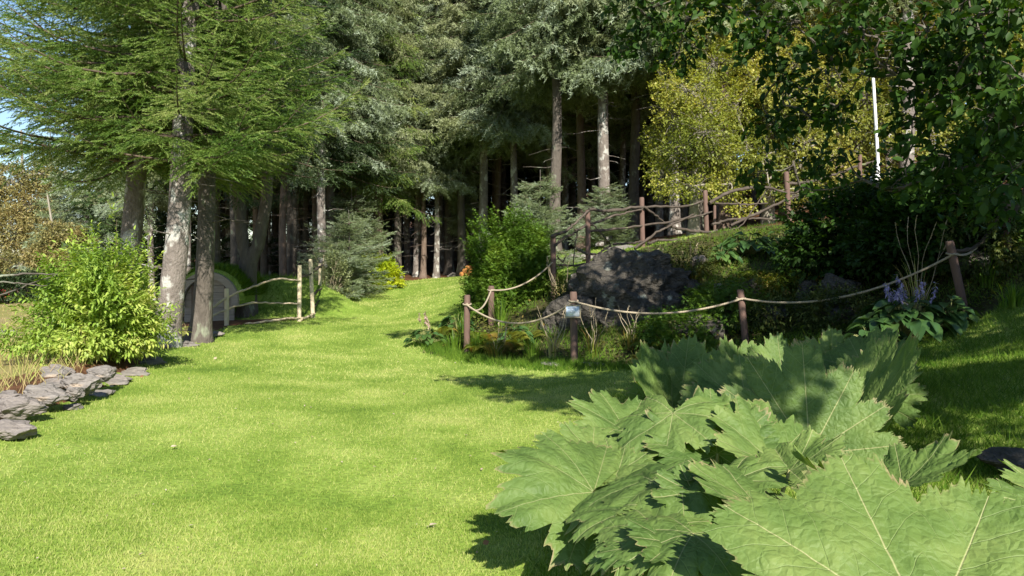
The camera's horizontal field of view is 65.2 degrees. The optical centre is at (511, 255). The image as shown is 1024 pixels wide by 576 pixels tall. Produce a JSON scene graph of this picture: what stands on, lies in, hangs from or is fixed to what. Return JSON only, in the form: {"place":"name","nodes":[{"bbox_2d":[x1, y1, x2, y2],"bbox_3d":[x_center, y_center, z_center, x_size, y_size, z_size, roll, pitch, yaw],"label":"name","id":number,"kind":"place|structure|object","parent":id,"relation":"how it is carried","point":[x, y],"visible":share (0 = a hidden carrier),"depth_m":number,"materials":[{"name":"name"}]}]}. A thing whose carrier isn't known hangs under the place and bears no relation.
{"place":"outdoors","nodes":[
{"label":"outdoors","id":0,"kind":"place"},
{"bbox_2d":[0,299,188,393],"bbox_3d":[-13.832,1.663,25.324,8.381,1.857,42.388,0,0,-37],"label":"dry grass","id":1,"kind":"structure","parent":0,"point":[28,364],"depth_m":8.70,"materials":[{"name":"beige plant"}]},
{"bbox_2d":[0,297,217,379],"bbox_3d":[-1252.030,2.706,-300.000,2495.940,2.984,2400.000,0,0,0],"label":"meadow","id":2,"kind":"structure","parent":0,"point":[5,312],"depth_m":20.37,"materials":[{"name":"beige plant"}]},
{"bbox_2d":[0,268,60,303],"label":"hedge","id":3,"kind":"object","parent":2,"relation":"on","point":[27,279],"visible":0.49,"depth_m":35.50,"materials":[{"name":"green plant"}]},
{"bbox_2d":[17,193,103,273],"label":"rowan tree","id":4,"kind":"object","parent":2,"relation":"on","point":[53,232],"visible":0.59,"depth_m":35.65,"materials":[{"name":"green plant"}]},
{"bbox_2d":[12,92,155,288],"bbox_3d":[-21.318,-2.892,40.130,6.635,11.972,6.390,0,0,45],"label":"blue spruce","id":5,"kind":"object","parent":2,"relation":"on","point":[55,205],"visible":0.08,"depth_m":39.02,"materials":[{"name":"green plant"}]},
{"bbox_2d":[61,130,165,292],"bbox_3d":[-15.997,-6.314,33.996,6.317,17.839,6.337,0,0,-14],"label":"dark spruce","id":6,"kind":"object","parent":2,"relation":"on","point":[107,231],"visible":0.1,"depth_m":33.12,"materials":[{"name":"green plant"}]},
{"bbox_2d":[86,25,197,299],"bbox_3d":[-13.490,-4.996,30.013,4.438,13.616,4.070,0,0,0],"label":"forest spruce","id":7,"kind":"object","parent":2,"relation":"on","point":[152,201],"visible":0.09,"depth_m":29.59,"materials":[{"name":"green plant"}]},
{"bbox_2d":[102,176,229,296],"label":"dark spruce","id":8,"kind":"object","parent":2,"relation":"on","point":[163,220],"visible":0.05,"depth_m":32.37,"materials":[{"name":"green plant"}]},
{"bbox_2d":[0,0,333,278],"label":"spruce tree","id":9,"kind":"object","parent":2,"relation":"on","point":[133,196],"visible":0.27,"depth_m":13.69,"materials":[{"name":"green plant"}]},
{"bbox_2d":[143,186,278,289],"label":"dark spruce","id":10,"kind":"object","parent":2,"relation":"on","point":[223,258],"visible":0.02,"depth_m":33.17,"materials":[{"name":"green plant"}]},
{"bbox_2d":[0,87,1020,287],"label":"distant woods","id":11,"kind":"object","parent":2,"relation":"on","point":[430,229],"visible":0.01,"depth_m":60.26,"materials":[{"name":"green plant"}]},
{"bbox_2d":[0,148,1022,406],"bbox_3d":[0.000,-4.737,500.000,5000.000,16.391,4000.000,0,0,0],"label":"forest floor","id":12,"kind":"structure","parent":0,"point":[126,364],"depth_m":22.06,"materials":[{"name":"brown soil"}]},
{"bbox_2d":[0,396,48,419],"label":"edging stone","id":13,"kind":"object","parent":12,"relation":"on","point":[20,408],"visible":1,"depth_m":6.63,"materials":[{"name":"grey stone"}]},
{"bbox_2d":[0,130,70,282],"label":"birch tree","id":14,"kind":"object","parent":12,"relation":"on","point":[21,218],"visible":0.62,"depth_m":43.28,"materials":[{"name":"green plant"}]},
{"bbox_2d":[23,384,72,405],"bbox_3d":[-4.196,1.247,7.201,0.436,0.180,0.334,0,0,20],"label":"edging stone","id":15,"kind":"object","parent":12,"relation":"on","point":[48,394],"visible":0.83,"depth_m":7.12,"materials":[{"name":"stone"}]},
{"bbox_2d":[0,220,192,365],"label":"elder bush","id":16,"kind":"object","parent":12,"relation":"on","point":[102,322],"visible":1,"depth_m":9.46,"materials":[{"name":"green plant"}]},
{"bbox_2d":[77,0,347,342],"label":"spruce tree","id":17,"kind":"object","parent":12,"relation":"on","point":[200,327],"visible":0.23,"depth_m":13.43,"materials":[{"name":"green plant"}]},
{"bbox_2d":[205,1,255,265],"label":"forest spruce","id":18,"kind":"object","parent":12,"relation":"on","point":[234,256],"depth_m":26.84,"materials":[{"name":"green plant"}]},
{"bbox_2d":[222,180,311,277],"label":"forest spruce","id":19,"kind":"object","parent":12,"relation":"on","point":[269,224],"visible":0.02,"depth_m":32.92,"materials":[{"name":"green plant"}]},
{"bbox_2d":[166,0,404,276],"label":"spruce tree","id":20,"kind":"object","parent":12,"relation":"on","point":[291,250],"visible":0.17,"depth_m":25.99,"materials":[{"name":"green plant"}]},
{"bbox_2d":[251,3,351,276],"bbox_3d":[-7.459,-6.452,26.106,4.603,15.327,4.500,0,0,22],"label":"forest spruce","id":21,"kind":"object","parent":12,"relation":"on","point":[282,241],"visible":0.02,"depth_m":25.92,"materials":[{"name":"green plant"}]},
{"bbox_2d":[259,177,344,277],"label":"forest spruce","id":22,"kind":"object","parent":12,"relation":"on","point":[305,234],"visible":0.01,"depth_m":32.89,"materials":[{"name":"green plant"}]},
{"bbox_2d":[254,0,412,278],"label":"forest spruce","id":23,"kind":"object","parent":12,"relation":"on","point":[358,132],"visible":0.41,"depth_m":25.33,"materials":[{"name":"green plant"}]},
{"bbox_2d":[245,0,423,283],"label":"spruce tree","id":24,"kind":"object","parent":12,"relation":"on","point":[330,188],"visible":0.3,"depth_m":26.66,"materials":[{"name":"green plant"}]},
{"bbox_2d":[297,188,406,280],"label":"young spruce","id":25,"kind":"object","parent":12,"relation":"on","point":[362,207],"visible":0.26,"depth_m":27.20,"materials":[{"name":"green plant"}]},
{"bbox_2d":[301,0,413,252],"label":"forest spruce","id":26,"kind":"object","parent":12,"relation":"on","point":[386,24],"visible":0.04,"depth_m":28.03,"materials":[{"name":"green plant"}]},
{"bbox_2d":[337,0,437,240],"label":"forest spruce","id":27,"kind":"object","parent":12,"relation":"on","point":[401,162],"visible":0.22,"depth_m":29.14,"materials":[{"name":"green plant"}]},
{"bbox_2d":[337,0,441,255],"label":"spruce tree","id":28,"kind":"object","parent":12,"relation":"on","point":[377,199],"visible":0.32,"depth_m":29.02,"materials":[{"name":"green plant"}]},
{"bbox_2d":[387,179,414,274],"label":"forest spruce","id":29,"kind":"object","parent":12,"relation":"on","point":[407,252],"visible":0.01,"depth_m":34.86,"materials":[{"name":"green plant"}]},
{"bbox_2d":[353,1,456,276],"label":"forest spruce","id":30,"kind":"object","parent":12,"relation":"on","point":[397,221],"visible":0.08,"depth_m":30.34,"materials":[{"name":"green plant"}]},
{"bbox_2d":[388,1,471,277],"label":"forest spruce","id":31,"kind":"object","parent":12,"relation":"on","point":[423,270],"visible":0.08,"depth_m":31.10,"materials":[{"name":"green plant"}]},
{"bbox_2d":[384,0,479,276],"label":"forest spruce","id":32,"kind":"object","parent":12,"relation":"on","point":[417,259],"visible":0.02,"depth_m":32.71,"materials":[{"name":"brown plant"}]},
{"bbox_2d":[388,1,479,277],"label":"forest spruce","id":33,"kind":"object","parent":12,"relation":"on","point":[454,184],"visible":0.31,"depth_m":30.34,"materials":[{"name":"green plant"}]},
{"bbox_2d":[404,0,509,274],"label":"forest spruce","id":34,"kind":"object","parent":12,"relation":"on","point":[449,267],"visible":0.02,"depth_m":32.83,"materials":[{"name":"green plant"}]},
{"bbox_2d":[396,0,519,276],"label":"forest spruce","id":35,"kind":"object","parent":12,"relation":"on","point":[461,262],"visible":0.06,"depth_m":30.75,"materials":[{"name":"green plant"}]},
{"bbox_2d":[444,157,479,264],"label":"young spruce","id":36,"kind":"object","parent":12,"relation":"on","point":[468,215],"visible":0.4,"depth_m":32.25,"materials":[{"name":"green plant"}]},
{"bbox_2d":[434,0,576,227],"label":"forest spruce","id":37,"kind":"object","parent":12,"relation":"on","point":[526,127],"visible":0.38,"depth_m":27.53,"materials":[{"name":"green plant"}]},
{"bbox_2d":[465,139,546,259],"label":"forest spruce","id":38,"kind":"object","parent":12,"relation":"on","point":[497,190],"visible":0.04,"depth_m":32.93,"materials":[{"name":"green plant"}]},
{"bbox_2d":[479,140,545,256],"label":"forest spruce","id":39,"kind":"object","parent":12,"relation":"on","point":[525,162],"visible":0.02,"depth_m":36.37,"materials":[{"name":"green plant"}]},
{"bbox_2d":[506,141,626,233],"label":"forest spruce","id":40,"kind":"object","parent":12,"relation":"on","point":[526,171],"visible":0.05,"depth_m":40.54,"materials":[{"name":"green plant"}]},
{"bbox_2d":[539,143,595,246],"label":"forest spruce","id":41,"kind":"object","parent":12,"relation":"on","point":[572,195],"visible":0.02,"depth_m":38.79,"materials":[{"name":"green plant"}]},
{"bbox_2d":[519,66,616,205],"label":"forest spruce","id":42,"kind":"object","parent":12,"relation":"on","point":[573,133],"depth_m":30.77,"materials":[{"name":"green plant"}]},
{"bbox_2d":[518,108,619,251],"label":"forest spruce","id":43,"kind":"object","parent":12,"relation":"on","point":[565,199],"visible":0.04,"depth_m":33.15,"materials":[{"name":"green plant"}]},
{"bbox_2d":[499,5,655,249],"bbox_3d":[2.339,-9.427,27.359,5.625,19.159,5.753,0,0,-44],"label":"forest spruce","id":44,"kind":"object","parent":12,"relation":"on","point":[573,102],"visible":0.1,"depth_m":27.32,"materials":[{"name":"green plant"}]},
{"bbox_2d":[509,0,668,246],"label":"forest spruce","id":45,"kind":"object","parent":12,"relation":"on","point":[603,144],"visible":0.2,"depth_m":23.79,"materials":[{"name":"green plant"}]},
{"bbox_2d":[564,108,667,241],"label":"forest spruce","id":46,"kind":"object","parent":12,"relation":"on","point":[623,132],"visible":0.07,"depth_m":31.71,"materials":[{"name":"green plant"}]},
{"bbox_2d":[570,65,712,239],"bbox_3d":[4.190,-10.289,27.183,5.682,20.160,5.800,0,0,11],"label":"forest spruce","id":47,"kind":"object","parent":12,"relation":"on","point":[633,195],"visible":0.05,"depth_m":26.91,"materials":[{"name":"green plant"}]},
{"bbox_2d":[591,87,716,236],"bbox_3d":[5.310,-9.465,29.021,5.427,18.155,5.917,0,0,38],"label":"forest spruce","id":48,"kind":"object","parent":12,"relation":"on","point":[622,113],"visible":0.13,"depth_m":28.50,"materials":[{"name":"green plant"}]},
{"bbox_2d":[596,149,712,227],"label":"forest spruce","id":49,"kind":"object","parent":12,"relation":"on","point":[650,218],"visible":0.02,"depth_m":40.95,"materials":[{"name":"green plant"}]},
{"bbox_2d":[578,0,755,235],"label":"forest spruce","id":50,"kind":"object","parent":12,"relation":"on","point":[674,213],"visible":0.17,"depth_m":22.77,"materials":[{"name":"green plant"}]},
{"bbox_2d":[606,0,797,230],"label":"forest spruce","id":51,"kind":"object","parent":12,"relation":"on","point":[621,24],"visible":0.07,"depth_m":22.09,"materials":[{"name":"green plant"}]},
{"bbox_2d":[638,0,780,235],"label":"birch tree","id":52,"kind":"object","parent":12,"relation":"on","point":[699,104],"visible":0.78,"depth_m":19.83,"materials":[{"name":"green plant"}]},
{"bbox_2d":[629,0,825,229],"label":"forest spruce","id":53,"kind":"object","parent":12,"relation":"on","point":[724,216],"visible":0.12,"depth_m":21.75,"materials":[{"name":"green plant"}]},
{"bbox_2d":[716,9,853,218],"bbox_3d":[9.087,-9.523,26.898,4.956,16.878,5.069,0,0,-22],"label":"forest spruce","id":54,"kind":"object","parent":12,"relation":"on","point":[781,212],"visible":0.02,"depth_m":26.61,"materials":[{"name":"green plant"}]},
{"bbox_2d":[727,0,872,225],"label":"birch tree","id":55,"kind":"object","parent":12,"relation":"on","point":[783,160],"visible":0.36,"depth_m":20.32,"materials":[{"name":"green plant"}]},
{"bbox_2d":[797,0,990,180],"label":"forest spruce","id":56,"kind":"object","parent":12,"relation":"on","point":[905,9],"visible":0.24,"depth_m":20.86,"materials":[{"name":"green plant"}]},
{"bbox_2d":[819,0,991,206],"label":"birch tree","id":57,"kind":"object","parent":12,"relation":"on","point":[869,148],"visible":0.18,"depth_m":21.69,"materials":[{"name":"green plant"}]},
{"bbox_2d":[920,0,1023,173],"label":"birch tree","id":58,"kind":"object","parent":12,"relation":"on","point":[1016,38],"visible":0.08,"depth_m":21.77,"materials":[{"name":"green plant"}]},
{"bbox_2d":[0,223,1023,575],"bbox_3d":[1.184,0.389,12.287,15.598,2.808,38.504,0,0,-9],"label":"lawn","id":59,"kind":"structure","parent":0,"point":[342,308],"depth_m":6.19,"materials":[{"name":"green plant"}]},
{"bbox_2d":[0,419,36,439],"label":"edging stone","id":60,"kind":"object","parent":59,"relation":"on","point":[11,429],"visible":1,"depth_m":6.12,"materials":[{"name":"grey stone"}]},
{"bbox_2d":[60,373,102,395],"bbox_3d":[-4.230,1.247,7.785,0.439,0.231,0.337,0,0,0],"label":"edging stone","id":61,"kind":"object","parent":59,"relation":"on","point":[90,383],"visible":0.79,"depth_m":7.71,"materials":[{"name":"stone"}]},
{"bbox_2d":[0,0,372,347],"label":"spruce tree","id":62,"kind":"object","parent":59,"relation":"on","point":[189,60],"visible":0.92,"depth_m":12.03,"materials":[{"name":"green plant"}]},
{"bbox_2d":[59,0,367,266],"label":"spruce tree","id":63,"kind":"object","parent":59,"relation":"on","point":[217,248],"visible":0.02,"depth_m":18.13,"materials":[{"name":"green plant"}]},
{"bbox_2d":[183,261,269,321],"bbox_3d":[-6.505,0.757,18.070,1.800,1.327,2.060,0,0,0],"label":"turf hut","id":64,"kind":"object","parent":59,"relation":"on","point":[231,277],"visible":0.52,"depth_m":17.18,"materials":[{"name":"green plant"}]},
{"bbox_2d":[146,0,356,317],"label":"forked spruce","id":65,"kind":"object","parent":59,"relation":"on","point":[249,256],"visible":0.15,"depth_m":17.89,"materials":[{"name":"green plant"}]},
{"bbox_2d":[213,259,326,325],"bbox_3d":[-4.726,0.762,17.980,1.211,1.385,5.935,0,0,11],"label":"pole fence","id":66,"kind":"object","parent":59,"relation":"on","point":[227,308],"visible":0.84,"depth_m":16.66,"materials":[{"name":"beige wood"}]},
{"bbox_2d":[314,244,358,298],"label":"willow shrub","id":67,"kind":"object","parent":59,"relation":"on","point":[335,274],"visible":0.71,"depth_m":22.39,"materials":[{"name":"green plant"}]},
{"bbox_2d":[296,213,396,300],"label":"young spruce","id":68,"kind":"object","parent":59,"relation":"on","point":[358,262],"visible":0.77,"depth_m":23.43,"materials":[{"name":"green plant"}]},
{"bbox_2d":[343,252,407,287],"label":"lime shrub","id":69,"kind":"object","parent":59,"relation":"on","point":[394,269],"visible":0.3,"depth_m":26.07,"materials":[{"name":"green plant"}]},
{"bbox_2d":[414,0,538,262],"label":"forest spruce","id":70,"kind":"object","parent":59,"relation":"on","point":[461,6],"visible":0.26,"depth_m":28.57,"materials":[{"name":"green plant"}]},
{"bbox_2d":[484,172,584,269],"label":"young spruce","id":71,"kind":"object","parent":59,"relation":"on","point":[545,214],"visible":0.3,"depth_m":19.26,"materials":[{"name":"green plant"}]},
{"bbox_2d":[458,0,633,251],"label":"forest spruce","id":72,"kind":"object","parent":59,"relation":"on","point":[535,29],"visible":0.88,"depth_m":23.18,"materials":[{"name":"green plant"}]},
{"bbox_2d":[567,180,639,248],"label":"young spruce","id":73,"kind":"object","parent":59,"relation":"on","point":[608,197],"visible":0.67,"depth_m":21.32,"materials":[{"name":"green plant"}]},
{"bbox_2d":[485,385,1023,575],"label":"gunnera plant","id":74,"kind":"object","parent":59,"relation":"on","point":[608,485],"visible":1,"depth_m":3.17,"materials":[{"name":"green plant"}]},
{"bbox_2d":[624,324,928,463],"bbox_3d":[2.050,1.028,6.194,2.080,1.118,2.946,0,0,30],"label":"gunnera plant","id":75,"kind":"object","parent":59,"relation":"on","point":[860,392],"visible":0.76,"depth_m":5.32,"materials":[{"name":"green plant"}]},
{"bbox_2d":[596,0,1023,235],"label":"overhanging tree","id":76,"kind":"object","parent":59,"relation":"on","point":[1001,22],"visible":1,"depth_m":5.98,"materials":[{"name":"green plant"}]},
{"bbox_2d":[976,447,1023,472],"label":"stone","id":77,"kind":"object","parent":59,"relation":"on","point":[993,455],"visible":0.79,"depth_m":4.67,"materials":[{"name":"grey stone"}]},
{"bbox_2d":[983,459,1023,503],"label":"gunnera plant","id":78,"kind":"object","parent":59,"relation":"on","point":[1011,493],"visible":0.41,"depth_m":3.05,"materials":[{"name":"green plant"}]},
{"bbox_2d":[989,280,1023,307],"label":"grass tuft","id":79,"kind":"object","parent":59,"relation":"on","point":[1012,298],"visible":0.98,"depth_m":9.16,"materials":[{"name":"green plant"}]},
{"bbox_2d":[0,0,1023,256],"label":"sky","id":80,"kind":"structure","parent":0,"point":[4,115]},
{"bbox_2d":[423,219,1023,365],"bbox_3d":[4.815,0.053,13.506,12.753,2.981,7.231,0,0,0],"label":"bank grass","id":81,"kind":"structure","parent":0,"point":[737,345],"depth_m":12.40,"materials":[{"name":"green plant"}]},
{"bbox_2d":[403,312,447,344],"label":"hosta","id":82,"kind":"object","parent":81,"relation":"on","point":[427,338],"visible":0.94,"depth_m":13.52,"materials":[{"name":"green plant"}]},
{"bbox_2d":[454,267,517,317],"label":"cypress bush","id":83,"kind":"object","parent":81,"relation":"on","point":[478,306],"visible":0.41,"depth_m":15.21,"materials":[{"name":"green plant"}]},
{"bbox_2d":[456,203,569,307],"bbox_3d":[0.112,-0.013,15.755,2.518,2.147,1.887,0,0,0],"label":"cypress bush","id":84,"kind":"object","parent":81,"relation":"on","point":[522,257],"visible":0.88,"depth_m":15.29,"materials":[{"name":"green plant"}]},
{"bbox_2d":[539,294,601,333],"bbox_3d":[1.043,1.225,13.498,1.176,1.194,1.078,0,0,0],"label":"rock outcrop","id":85,"kind":"object","parent":81,"relation":"on","point":[557,304],"visible":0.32,"depth_m":13.16,"materials":[{"name":"grey stone"}]},
{"bbox_2d":[558,247,691,328],"bbox_3d":[1.895,1.134,13.828,2.412,2.589,2.427,0,0,-38],"label":"rock outcrop","id":86,"kind":"object","parent":81,"relation":"on","point":[613,278],"visible":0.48,"depth_m":13.26,"materials":[{"name":"grey stone"}]},
{"bbox_2d":[627,305,720,352],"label":"bank shrub","id":87,"kind":"object","parent":81,"relation":"on","point":[666,332],"visible":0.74,"depth_m":11.45,"materials":[{"name":"green plant"}]},
{"bbox_2d":[663,237,721,279],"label":"bank shrub","id":88,"kind":"object","parent":81,"relation":"on","point":[697,265],"visible":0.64,"depth_m":14.18,"materials":[{"name":"green plant"}]},
{"bbox_2d":[676,314,729,342],"bbox_3d":[2.870,1.151,11.849,0.832,0.582,0.666,0,0,-10],"label":"stone","id":89,"kind":"object","parent":81,"relation":"on","point":[720,332],"visible":0.42,"depth_m":11.70,"materials":[{"name":"grey stone"}]},
{"bbox_2d":[550,154,880,266],"bbox_3d":[4.302,-0.962,17.278,8.514,2.686,1.490,0,0,-25],"label":"branch fence","id":90,"kind":"object","parent":81,"relation":"on","point":[641,226],"visible":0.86,"depth_m":16.43,"materials":[{"name":"brown wood"}]},
{"bbox_2d":[678,271,776,335],"bbox_3d":[3.215,0.732,12.248,1.408,1.087,1.511,0,0,-28],"label":"bank shrub","id":91,"kind":"object","parent":81,"relation":"on","point":[723,291],"visible":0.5,"depth_m":11.99,"materials":[{"name":"green plant"}]},
{"bbox_2d":[433,220,1023,363],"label":"ground cover","id":92,"kind":"object","parent":81,"relation":"on","point":[817,329],"visible":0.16,"depth_m":12.32,"materials":[{"name":"green plant"}]},
{"bbox_2d":[463,184,1011,361],"bbox_3d":[2.515,0.338,11.854,8.079,2.586,3.020,0,0,37],"label":"rope fence","id":93,"kind":"object","parent":81,"relation":"on","point":[952,254],"visible":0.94,"depth_m":11.25,"materials":[{"name":"brown wood"}]},
{"bbox_2d":[687,266,792,308],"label":"bank shrub","id":94,"kind":"object","parent":81,"relation":"on","point":[757,279],"visible":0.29,"depth_m":12.76,"materials":[{"name":"green plant"}]},
{"bbox_2d":[717,231,780,254],"bbox_3d":[4.507,-0.246,15.310,1.215,0.465,1.195,0,0,0],"label":"bergenia","id":95,"kind":"object","parent":81,"relation":"on","point":[743,244],"visible":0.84,"depth_m":15.09,"materials":[{"name":"green plant"}]},
{"bbox_2d":[728,289,836,335],"bbox_3d":[3.951,0.845,11.544,1.680,0.726,1.576,0,0,0],"label":"bank shrub","id":96,"kind":"object","parent":81,"relation":"on","point":[783,326],"visible":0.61,"depth_m":11.35,"materials":[{"name":"green plant"}]},
{"bbox_2d":[752,267,844,300],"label":"bank shrub","id":97,"kind":"object","parent":81,"relation":"on","point":[781,280],"visible":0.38,"depth_m":12.60,"materials":[{"name":"green plant"}]},
{"bbox_2d":[779,280,886,333],"bbox_3d":[4.505,0.691,10.851,1.385,0.763,1.424,0,0,-15],"label":"bank shrub","id":98,"kind":"object","parent":81,"relation":"on","point":[855,299],"visible":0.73,"depth_m":10.76,"materials":[{"name":"green plant"}]},
{"bbox_2d":[819,273,862,305],"bbox_3d":[4.920,0.511,12.012,0.587,0.513,0.694,0,0,0],"label":"stone","id":99,"kind":"object","parent":81,"relation":"on","point":[830,278],"visible":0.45,"depth_m":11.80,"materials":[{"name":"grey stone"}]},
{"bbox_2d":[757,160,949,285],"bbox_3d":[5.807,-0.518,12.927,3.586,2.029,3.723,0,0,0],"label":"bank shrub","id":100,"kind":"object","parent":81,"relation":"on","point":[815,235],"visible":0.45,"depth_m":12.59,"materials":[{"name":"green plant"}]},
{"bbox_2d":[845,276,962,341],"bbox_3d":[4.763,0.619,9.683,1.364,0.779,1.394,0,0,0],"label":"hosta","id":101,"kind":"object","parent":81,"relation":"on","point":[901,319],"visible":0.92,"depth_m":9.45,"materials":[{"name":"green plant"}]},
{"bbox_2d":[885,215,947,310],"bbox_3d":[5.401,0.107,10.596,0.942,1.300,0.749,0,0,0],"label":"grass tuft","id":102,"kind":"object","parent":81,"relation":"on","point":[912,287],"visible":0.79,"depth_m":10.57,"materials":[{"name":"green plant"}]},
{"bbox_2d":[831,147,1023,282],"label":"bank shrub","id":103,"kind":"object","parent":81,"relation":"on","point":[886,258],"visible":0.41,"depth_m":11.19,"materials":[{"name":"green plant"}]},
{"bbox_2d":[912,295,982,331],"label":"hosta","id":104,"kind":"object","parent":81,"relation":"on","point":[959,318],"visible":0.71,"depth_m":9.40,"materials":[{"name":"green plant"}]},
{"bbox_2d":[921,200,1023,281],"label":"bank shrub","id":105,"kind":"object","parent":81,"relation":"on","point":[995,234],"visible":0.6,"depth_m":10.27,"materials":[{"name":"green plant"}]},
{"bbox_2d":[926,97,1023,238],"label":"bank shrub","id":106,"kind":"object","parent":81,"relation":"on","point":[965,129],"visible":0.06,"depth_m":11.99,"materials":[{"name":"green plant"}]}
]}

